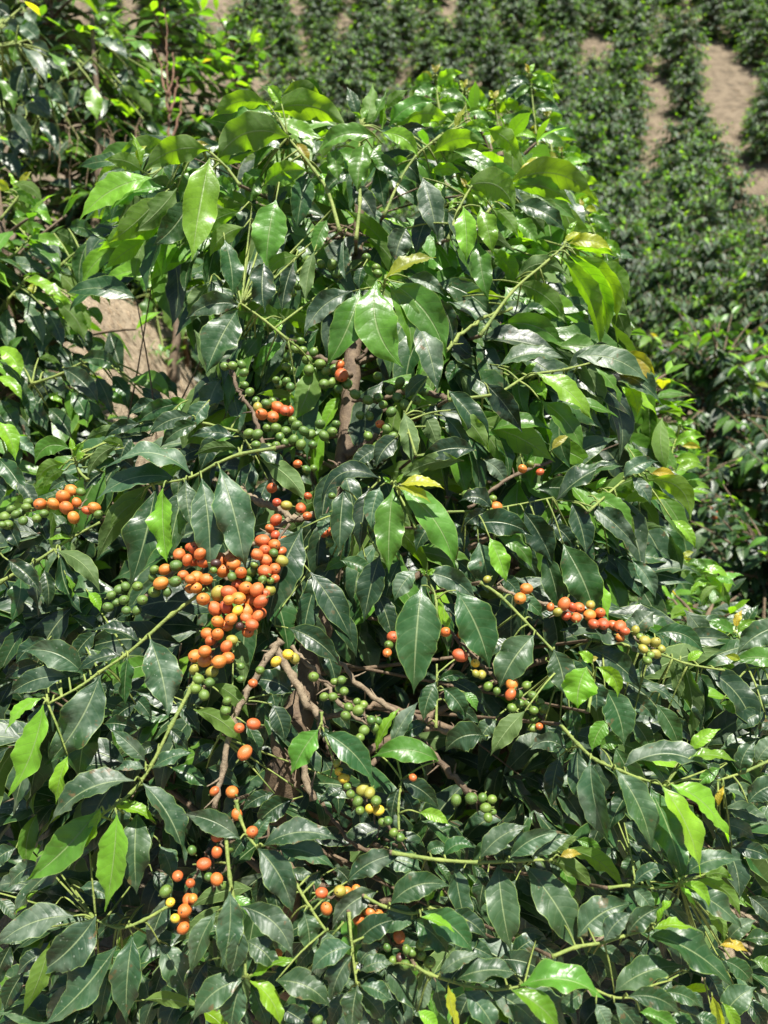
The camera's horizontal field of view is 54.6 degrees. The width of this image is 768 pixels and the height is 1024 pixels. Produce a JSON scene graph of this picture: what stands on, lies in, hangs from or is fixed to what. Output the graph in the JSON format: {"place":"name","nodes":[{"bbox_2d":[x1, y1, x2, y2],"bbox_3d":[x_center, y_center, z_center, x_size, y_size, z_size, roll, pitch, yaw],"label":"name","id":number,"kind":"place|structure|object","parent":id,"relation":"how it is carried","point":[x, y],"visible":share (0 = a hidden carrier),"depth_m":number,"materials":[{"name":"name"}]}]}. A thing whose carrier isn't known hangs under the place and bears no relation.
{"place":"outdoors","nodes":[
{"label":"outdoors","id":0,"kind":"place"},
{"bbox_2d":[0,0,767,1023],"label":"ground","id":1,"kind":"structure","parent":0,"point":[724,74],"depth_m":13.81,"materials":[{"name":"soil"}]},
{"bbox_2d":[0,2,68,177],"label":"coffee tree","id":2,"kind":"object","parent":1,"relation":"on","point":[23,82],"visible":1,"depth_m":2.12,"materials":[{"name":"green plant"}]},
{"bbox_2d":[0,171,177,832],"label":"coffee tree","id":3,"kind":"object","parent":1,"relation":"on","point":[40,406],"visible":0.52,"depth_m":1.53,"materials":[{"name":"green plant"}]},
{"bbox_2d":[46,117,140,193],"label":"dry weeds","id":4,"kind":"object","parent":1,"relation":"on","point":[111,140],"visible":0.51,"depth_m":2.85,"materials":[{"name":"brown plant"}]},
{"bbox_2d":[24,11,167,227],"bbox_3d":[-1.153,-1.442,3.026,0.557,1.160,0.428,-9,19,-27],"label":"coffee tree","id":5,"kind":"object","parent":1,"relation":"on","point":[112,41],"visible":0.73,"depth_m":2.94,"materials":[{"name":"green plant"}]},
{"bbox_2d":[0,0,204,298],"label":"coffee tree","id":6,"kind":"object","parent":1,"relation":"on","point":[77,35],"visible":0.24,"depth_m":3.15,"materials":[{"name":"green plant"}]},
{"bbox_2d":[0,419,208,1023],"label":"coffee tree","id":7,"kind":"object","parent":1,"relation":"on","point":[45,742],"visible":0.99,"depth_m":0.83,"materials":[{"name":"green plant"}]},
{"bbox_2d":[14,85,202,314],"bbox_3d":[-1.176,-1.379,3.422,1.036,1.052,1.109,-14,22,-37],"label":"coffee tree","id":8,"kind":"object","parent":1,"relation":"on","point":[122,116],"visible":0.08,"depth_m":3.25,"materials":[{"name":"green plant"}]},
{"bbox_2d":[124,273,201,383],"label":"coffee tree","id":9,"kind":"object","parent":1,"relation":"on","point":[173,355],"visible":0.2,"depth_m":3.00,"materials":[{"name":"green plant"}]},
{"bbox_2d":[154,8,189,366],"bbox_3d":[-0.867,-1.342,3.118,0.080,1.426,0.302,-7,18,-21],"label":"bare shrub","id":10,"kind":"object","parent":1,"relation":"on","point":[169,106],"visible":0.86,"depth_m":2.98,"materials":[{"name":"brown plant"}]},
{"bbox_2d":[77,0,282,310],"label":"coffee tree","id":11,"kind":"object","parent":1,"relation":"on","point":[185,66],"visible":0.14,"depth_m":3.76,"materials":[{"name":"green plant"}]},
{"bbox_2d":[163,0,216,58],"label":"coffee tree","id":12,"kind":"object","parent":1,"relation":"on","point":[182,24],"visible":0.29,"depth_m":15.77,"materials":[{"name":"green plant"}]},
{"bbox_2d":[213,0,266,66],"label":"coffee tree","id":13,"kind":"object","parent":1,"relation":"on","point":[239,29],"visible":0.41,"depth_m":15.81,"materials":[{"name":"green plant"}]},
{"bbox_2d":[229,0,271,37],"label":"coffee tree","id":14,"kind":"object","parent":1,"relation":"on","point":[259,12],"visible":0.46,"depth_m":16.80,"materials":[{"name":"green plant"}]},
{"bbox_2d":[189,0,335,334],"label":"coffee tree","id":15,"kind":"object","parent":1,"relation":"on","point":[244,82],"visible":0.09,"depth_m":4.26,"materials":[{"name":"green plant"}]},
{"bbox_2d":[256,57,293,104],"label":"coffee tree","id":16,"kind":"object","parent":1,"relation":"on","point":[264,95],"visible":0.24,"depth_m":13.88,"materials":[{"name":"green plant"}]},
{"bbox_2d":[256,0,304,50],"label":"coffee tree","id":17,"kind":"object","parent":1,"relation":"on","point":[275,10],"visible":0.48,"depth_m":16.43,"materials":[{"name":"green plant"}]},
{"bbox_2d":[263,12,305,68],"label":"coffee tree","id":18,"kind":"object","parent":1,"relation":"on","point":[286,47],"visible":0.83,"depth_m":15.87,"materials":[{"name":"green plant"}]},
{"bbox_2d":[275,53,331,101],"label":"coffee tree","id":19,"kind":"object","parent":1,"relation":"on","point":[299,72],"visible":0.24,"depth_m":13.74,"materials":[{"name":"green plant"}]},
{"bbox_2d":[294,0,342,20],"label":"coffee tree","id":20,"kind":"object","parent":1,"relation":"on","point":[304,3],"visible":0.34,"depth_m":17.43,"materials":[{"name":"green plant"}]},
{"bbox_2d":[301,0,339,46],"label":"coffee tree","id":21,"kind":"object","parent":1,"relation":"on","point":[319,13],"visible":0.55,"depth_m":16.59,"materials":[{"name":"green plant"}]},
{"bbox_2d":[302,16,345,74],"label":"coffee tree","id":22,"kind":"object","parent":1,"relation":"on","point":[320,40],"visible":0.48,"depth_m":15.72,"materials":[{"name":"green plant"}]},
{"bbox_2d":[312,41,344,100],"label":"coffee tree","id":23,"kind":"object","parent":1,"relation":"on","point":[319,70],"visible":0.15,"depth_m":14.78,"materials":[{"name":"green plant"}]},
{"bbox_2d":[316,39,378,123],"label":"coffee tree","id":24,"kind":"object","parent":1,"relation":"on","point":[341,81],"visible":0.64,"depth_m":13.89,"materials":[{"name":"green plant"}]},
{"bbox_2d":[332,2,377,70],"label":"coffee tree","id":25,"kind":"object","parent":1,"relation":"on","point":[357,19],"visible":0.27,"depth_m":15.68,"materials":[{"name":"green plant"}]},
{"bbox_2d":[337,24,384,91],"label":"coffee tree","id":26,"kind":"object","parent":1,"relation":"on","point":[367,63],"visible":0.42,"depth_m":15.05,"materials":[{"name":"green plant"}]},
{"bbox_2d":[357,0,396,35],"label":"coffee tree","id":27,"kind":"object","parent":1,"relation":"on","point":[376,7],"visible":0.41,"depth_m":16.53,"materials":[{"name":"green plant"}]},
{"bbox_2d":[363,67,401,119],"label":"coffee tree","id":28,"kind":"object","parent":1,"relation":"on","point":[384,82],"visible":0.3,"depth_m":14.20,"materials":[{"name":"green plant"}]},
{"bbox_2d":[0,78,767,1023],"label":"coffee tree","id":29,"kind":"object","parent":1,"relation":"on","point":[526,364],"visible":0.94,"depth_m":1.01,"materials":[{"name":"green plant"}]},
{"bbox_2d":[276,329,496,712],"bbox_3d":[-0.005,-0.014,2.321,1.154,1.292,1.149,0,17,0],"label":"coffee tree","id":30,"kind":"object","parent":1,"relation":"on","point":[391,700],"depth_m":2.15,"materials":[{"name":"green plant"}]},
{"bbox_2d":[366,10,410,77],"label":"coffee tree","id":31,"kind":"object","parent":1,"relation":"on","point":[389,40],"visible":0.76,"depth_m":15.59,"materials":[{"name":"green plant"}]},
{"bbox_2d":[364,133,416,216],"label":"coffee tree","id":32,"kind":"object","parent":1,"relation":"on","point":[385,148],"visible":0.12,"depth_m":10.68,"materials":[{"name":"green plant"}]},
{"bbox_2d":[22,39,763,485],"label":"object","id":33,"kind":"structure","parent":1,"relation":"on","point":[190,351],"depth_m":2.84,"materials":[{"name":"brown soil"}]},
{"bbox_2d":[371,76,423,149],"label":"coffee tree","id":34,"kind":"object","parent":1,"relation":"on","point":[388,110],"visible":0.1,"depth_m":13.01,"materials":[{"name":"green plant"}]},
{"bbox_2d":[380,0,424,49],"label":"coffee tree","id":35,"kind":"object","parent":1,"relation":"on","point":[408,34],"visible":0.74,"depth_m":16.35,"materials":[{"name":"green plant"}]},
{"bbox_2d":[402,31,441,84],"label":"coffee tree","id":36,"kind":"object","parent":1,"relation":"on","point":[424,56],"visible":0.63,"depth_m":15.23,"materials":[{"name":"green plant"}]},
{"bbox_2d":[411,0,449,42],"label":"coffee tree","id":37,"kind":"object","parent":1,"relation":"on","point":[430,16],"visible":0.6,"depth_m":16.66,"materials":[{"name":"green plant"}]},
{"bbox_2d":[424,15,463,59],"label":"coffee tree","id":38,"kind":"object","parent":1,"relation":"on","point":[441,36],"visible":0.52,"depth_m":15.75,"materials":[{"name":"green plant"}]},
{"bbox_2d":[426,38,472,102],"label":"coffee tree","id":39,"kind":"object","parent":1,"relation":"on","point":[446,62],"visible":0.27,"depth_m":14.47,"materials":[{"name":"green plant"}]},
{"bbox_2d":[446,9,479,65],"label":"coffee tree","id":40,"kind":"object","parent":1,"relation":"on","point":[462,33],"visible":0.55,"depth_m":15.84,"materials":[{"name":"green plant"}]},
{"bbox_2d":[451,0,495,24],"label":"coffee tree","id":41,"kind":"object","parent":1,"relation":"on","point":[462,3],"visible":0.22,"depth_m":17.13,"materials":[{"name":"green plant"}]},
{"bbox_2d":[461,0,502,53],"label":"coffee tree","id":42,"kind":"object","parent":1,"relation":"on","point":[482,21],"visible":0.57,"depth_m":16.18,"materials":[{"name":"green plant"}]},
{"bbox_2d":[468,32,517,102],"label":"coffee tree","id":43,"kind":"object","parent":1,"relation":"on","point":[485,77],"visible":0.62,"depth_m":14.42,"materials":[{"name":"green plant"}]},
{"bbox_2d":[473,21,517,74],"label":"coffee tree","id":44,"kind":"object","parent":1,"relation":"on","point":[493,35],"visible":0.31,"depth_m":15.56,"materials":[{"name":"green plant"}]},
{"bbox_2d":[491,0,540,44],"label":"coffee tree","id":45,"kind":"object","parent":1,"relation":"on","point":[511,13],"visible":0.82,"depth_m":16.74,"materials":[{"name":"green plant"}]},
{"bbox_2d":[499,44,538,96],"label":"coffee tree","id":46,"kind":"object","parent":1,"relation":"on","point":[518,65],"visible":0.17,"depth_m":14.71,"materials":[{"name":"green plant"}]},
{"bbox_2d":[509,22,547,70],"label":"coffee tree","id":47,"kind":"object","parent":1,"relation":"on","point":[532,43],"visible":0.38,"depth_m":15.82,"materials":[{"name":"green plant"}]},
{"bbox_2d":[496,45,563,125],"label":"coffee tree","id":48,"kind":"object","parent":1,"relation":"on","point":[538,60],"visible":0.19,"depth_m":13.46,"materials":[{"name":"green plant"}]},
{"bbox_2d":[522,0,562,25],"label":"coffee tree","id":49,"kind":"object","parent":1,"relation":"on","point":[542,13],"visible":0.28,"depth_m":17.34,"materials":[{"name":"green plant"}]},
{"bbox_2d":[342,63,743,863],"bbox_3d":[0.289,-0.050,1.652,0.853,1.840,1.016,0,17,0],"label":"coffee tree","id":50,"kind":"object","parent":1,"relation":"on","point":[454,101],"visible":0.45,"depth_m":1.63,"materials":[{"name":"green plant"}]},
{"bbox_2d":[529,77,580,146],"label":"coffee tree","id":51,"kind":"object","parent":1,"relation":"on","point":[561,93],"visible":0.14,"depth_m":12.69,"materials":[{"name":"green plant"}]},
{"bbox_2d":[539,20,587,83],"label":"coffee tree","id":52,"kind":"object","parent":1,"relation":"on","point":[564,36],"visible":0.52,"depth_m":15.35,"materials":[{"name":"green plant"}]},
{"bbox_2d":[538,0,590,49],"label":"coffee tree","id":53,"kind":"object","parent":1,"relation":"on","point":[566,18],"visible":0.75,"depth_m":16.38,"materials":[{"name":"green plant"}]},
{"bbox_2d":[551,45,590,107],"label":"coffee tree","id":54,"kind":"object","parent":1,"relation":"on","point":[565,75],"visible":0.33,"depth_m":13.77,"materials":[{"name":"green plant"}]},
{"bbox_2d":[562,0,601,30],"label":"coffee tree","id":55,"kind":"object","parent":1,"relation":"on","point":[587,17],"visible":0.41,"depth_m":16.93,"materials":[{"name":"green plant"}]},
{"bbox_2d":[564,72,618,139],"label":"coffee tree","id":56,"kind":"object","parent":1,"relation":"on","point":[581,106],"visible":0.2,"depth_m":12.96,"materials":[{"name":"green plant"}]},
{"bbox_2d":[574,47,608,111],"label":"coffee tree","id":57,"kind":"object","parent":1,"relation":"on","point":[593,73],"visible":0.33,"depth_m":14.45,"materials":[{"name":"green plant"}]},
{"bbox_2d":[563,112,626,198],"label":"coffee tree","id":58,"kind":"object","parent":1,"relation":"on","point":[596,150],"visible":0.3,"depth_m":11.24,"materials":[{"name":"green plant"}]},
{"bbox_2d":[565,81,636,173],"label":"coffee tree","id":59,"kind":"object","parent":1,"relation":"on","point":[602,106],"visible":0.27,"depth_m":11.91,"materials":[{"name":"green plant"}]},
{"bbox_2d":[500,361,718,772],"bbox_3d":[0.519,0.194,1.934,0.647,1.208,0.605,-16,23,-42],"label":"coffee tree","id":60,"kind":"object","parent":1,"relation":"on","point":[664,395],"visible":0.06,"depth_m":1.71,"materials":[{"name":"green plant"}]},
{"bbox_2d":[589,0,632,32],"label":"coffee tree","id":61,"kind":"object","parent":1,"relation":"on","point":[609,19],"visible":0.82,"depth_m":16.93,"materials":[{"name":"green plant"}]},
{"bbox_2d":[585,188,636,255],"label":"coffee tree","id":62,"kind":"object","parent":1,"relation":"on","point":[608,208],"visible":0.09,"depth_m":9.73,"materials":[{"name":"green plant"}]},
{"bbox_2d":[591,135,648,204],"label":"coffee tree","id":63,"kind":"object","parent":1,"relation":"on","point":[621,163],"visible":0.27,"depth_m":11.32,"materials":[{"name":"green plant"}]},
{"bbox_2d":[588,167,654,247],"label":"coffee tree","id":64,"kind":"object","parent":1,"relation":"on","point":[626,190],"visible":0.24,"depth_m":9.96,"materials":[{"name":"green plant"}]},
{"bbox_2d":[593,27,649,91],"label":"coffee tree","id":65,"kind":"object","parent":1,"relation":"on","point":[619,44],"visible":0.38,"depth_m":14.95,"materials":[{"name":"green plant"}]},
{"bbox_2d":[591,49,659,125],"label":"coffee tree","id":66,"kind":"object","parent":1,"relation":"on","point":[628,80],"visible":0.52,"depth_m":14.11,"materials":[{"name":"green plant"}]},
{"bbox_2d":[607,88,652,158],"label":"coffee tree","id":67,"kind":"object","parent":1,"relation":"on","point":[637,126],"visible":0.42,"depth_m":12.83,"materials":[{"name":"green plant"}]},
{"bbox_2d":[601,215,664,330],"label":"coffee tree","id":68,"kind":"object","parent":1,"relation":"on","point":[628,236],"visible":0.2,"depth_m":8.94,"materials":[{"name":"green plant"}]},
{"bbox_2d":[609,1,660,66],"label":"coffee tree","id":69,"kind":"object","parent":1,"relation":"on","point":[643,28],"visible":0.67,"depth_m":15.72,"materials":[{"name":"green plant"}]},
{"bbox_2d":[616,163,665,214],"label":"coffee tree","id":70,"kind":"object","parent":1,"relation":"on","point":[647,193],"visible":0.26,"depth_m":10.92,"materials":[{"name":"green plant"}]},
{"bbox_2d":[619,218,663,295],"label":"coffee tree","id":71,"kind":"object","parent":1,"relation":"on","point":[645,239],"visible":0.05,"depth_m":9.30,"materials":[{"name":"green plant"}]},
{"bbox_2d":[623,0,664,26],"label":"coffee tree","id":72,"kind":"object","parent":1,"relation":"on","point":[651,16],"visible":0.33,"depth_m":17.16,"materials":[{"name":"green plant"}]},
{"bbox_2d":[627,190,667,253],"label":"coffee tree","id":73,"kind":"object","parent":1,"relation":"on","point":[655,201],"visible":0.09,"depth_m":10.35,"materials":[{"name":"green plant"}]},
{"bbox_2d":[624,246,689,355],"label":"coffee tree","id":74,"kind":"object","parent":1,"relation":"on","point":[647,302],"visible":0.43,"depth_m":8.30,"materials":[{"name":"green plant"}]},
{"bbox_2d":[650,0,687,51],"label":"coffee tree","id":75,"kind":"object","parent":1,"relation":"on","point":[666,22],"visible":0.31,"depth_m":16.32,"materials":[{"name":"green plant"}]},
{"bbox_2d":[638,194,700,272],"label":"coffee tree","id":76,"kind":"object","parent":1,"relation":"on","point":[668,226],"visible":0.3,"depth_m":9.76,"materials":[{"name":"green plant"}]},
{"bbox_2d":[643,113,702,179],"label":"coffee tree","id":77,"kind":"object","parent":1,"relation":"on","point":[671,144],"visible":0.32,"depth_m":12.25,"materials":[{"name":"green plant"}]},
{"bbox_2d":[643,144,703,214],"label":"coffee tree","id":78,"kind":"object","parent":1,"relation":"on","point":[668,161],"visible":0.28,"depth_m":11.15,"materials":[{"name":"green plant"}]},
{"bbox_2d":[632,289,717,391],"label":"coffee tree","id":79,"kind":"object","parent":1,"relation":"on","point":[670,320],"visible":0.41,"depth_m":7.59,"materials":[{"name":"green plant"}]},
{"bbox_2d":[647,234,708,287],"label":"coffee tree","id":80,"kind":"object","parent":1,"relation":"on","point":[674,249],"visible":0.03,"depth_m":9.13,"materials":[{"name":"green plant"}]},
{"bbox_2d":[654,1,711,77],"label":"coffee tree","id":81,"kind":"object","parent":1,"relation":"on","point":[687,44],"visible":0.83,"depth_m":15.42,"materials":[{"name":"green plant"}]},
{"bbox_2d":[652,162,713,240],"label":"coffee tree","id":82,"kind":"object","parent":1,"relation":"on","point":[681,182],"visible":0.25,"depth_m":10.49,"materials":[{"name":"green plant"}]},
{"bbox_2d":[606,578,759,957],"bbox_3d":[0.660,0.506,1.650,0.558,0.752,0.618,14,22,39],"label":"coffee tree","id":83,"kind":"object","parent":1,"relation":"on","point":[713,608],"visible":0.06,"depth_m":1.57,"materials":[{"name":"green plant"}]},
{"bbox_2d":[662,49,711,115],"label":"coffee tree","id":84,"kind":"object","parent":1,"relation":"on","point":[686,92],"visible":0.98,"depth_m":14.33,"materials":[{"name":"green plant"}]},
{"bbox_2d":[653,131,723,198],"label":"coffee tree","id":85,"kind":"object","parent":1,"relation":"on","point":[693,149],"visible":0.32,"depth_m":11.47,"materials":[{"name":"green plant"}]},
{"bbox_2d":[644,225,752,355],"bbox_3d":[3.533,-2.371,8.264,1.276,1.583,1.247,2,17,6],"label":"coffee tree","id":86,"kind":"object","parent":1,"relation":"on","point":[705,254],"visible":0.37,"depth_m":8.12,"materials":[{"name":"green plant"}]},
{"bbox_2d":[678,99,720,152],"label":"coffee tree","id":87,"kind":"object","parent":1,"relation":"on","point":[700,119],"visible":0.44,"depth_m":13.16,"materials":[{"name":"green plant"}]},
{"bbox_2d":[633,302,767,546],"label":"coffee tree","id":88,"kind":"object","parent":1,"relation":"on","point":[735,427],"visible":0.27,"depth_m":3.63,"materials":[{"name":"green plant"}]},
{"bbox_2d":[656,425,759,619],"bbox_3d":[1.147,0.138,2.929,1.031,0.976,1.023,0,17,0],"label":"coffee tree","id":89,"kind":"object","parent":1,"relation":"on","point":[717,551],"visible":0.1,"depth_m":2.81,"materials":[{"name":"green plant"}]},
{"bbox_2d":[677,187,746,259],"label":"coffee tree","id":90,"kind":"object","parent":1,"relation":"on","point":[704,219],"visible":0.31,"depth_m":9.77,"materials":[{"name":"green plant"}]},
{"bbox_2d":[685,122,743,192],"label":"coffee tree","id":91,"kind":"object","parent":1,"relation":"on","point":[706,135],"visible":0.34,"depth_m":11.93,"materials":[{"name":"green plant"}]},
{"bbox_2d":[692,0,739,37],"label":"coffee tree","id":92,"kind":"object","parent":1,"relation":"on","point":[715,15],"visible":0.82,"depth_m":16.94,"materials":[{"name":"green plant"}]},
{"bbox_2d":[668,469,767,646],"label":"coffee tree","id":93,"kind":"object","parent":1,"relation":"on","point":[752,557],"visible":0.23,"depth_m":2.56,"materials":[{"name":"green plant"}]},
{"bbox_2d":[693,225,749,287],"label":"coffee tree","id":94,"kind":"object","parent":1,"relation":"on","point":[734,244],"visible":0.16,"depth_m":9.16,"materials":[{"name":"green plant"}]},
{"bbox_2d":[681,268,767,391],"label":"coffee tree","id":95,"kind":"object","parent":1,"relation":"on","point":[726,293],"visible":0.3,"depth_m":7.35,"materials":[{"name":"green plant"}]},
{"bbox_2d":[695,162,767,245],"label":"coffee tree","id":96,"kind":"object","parent":1,"relation":"on","point":[738,195],"visible":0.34,"depth_m":10.09,"materials":[{"name":"green plant"}]},
{"bbox_2d":[696,242,767,397],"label":"coffee tree","id":97,"kind":"object","parent":1,"relation":"on","point":[759,292],"visible":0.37,"depth_m":7.18,"materials":[{"name":"green plant"}]},
{"bbox_2d":[697,350,767,544],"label":"coffee tree","id":98,"kind":"object","parent":1,"relation":"on","point":[729,486],"visible":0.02,"depth_m":3.95,"materials":[{"name":"green plant"}]},
{"bbox_2d":[706,604,767,859],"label":"coffee tree","id":99,"kind":"object","parent":1,"relation":"on","point":[753,638],"visible":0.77,"depth_m":0.84,"materials":[{"name":"green plant"}]},
{"bbox_2d":[718,0,763,45],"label":"coffee tree","id":100,"kind":"object","parent":1,"relation":"on","point":[742,17],"visible":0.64,"depth_m":16.58,"materials":[{"name":"green plant"}]},
{"bbox_2d":[725,213,767,277],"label":"coffee tree","id":101,"kind":"object","parent":1,"relation":"on","point":[748,248],"visible":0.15,"depth_m":9.78,"materials":[{"name":"green plant"}]},
{"bbox_2d":[732,0,767,67],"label":"coffee tree","id":102,"kind":"object","parent":1,"relation":"on","point":[761,38],"visible":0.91,"depth_m":16.06,"materials":[{"name":"green plant"}]},
{"bbox_2d":[736,77,767,163],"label":"coffee tree","id":103,"kind":"object","parent":1,"relation":"on","point":[760,144],"visible":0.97,"depth_m":12.84,"materials":[{"name":"green plant"}]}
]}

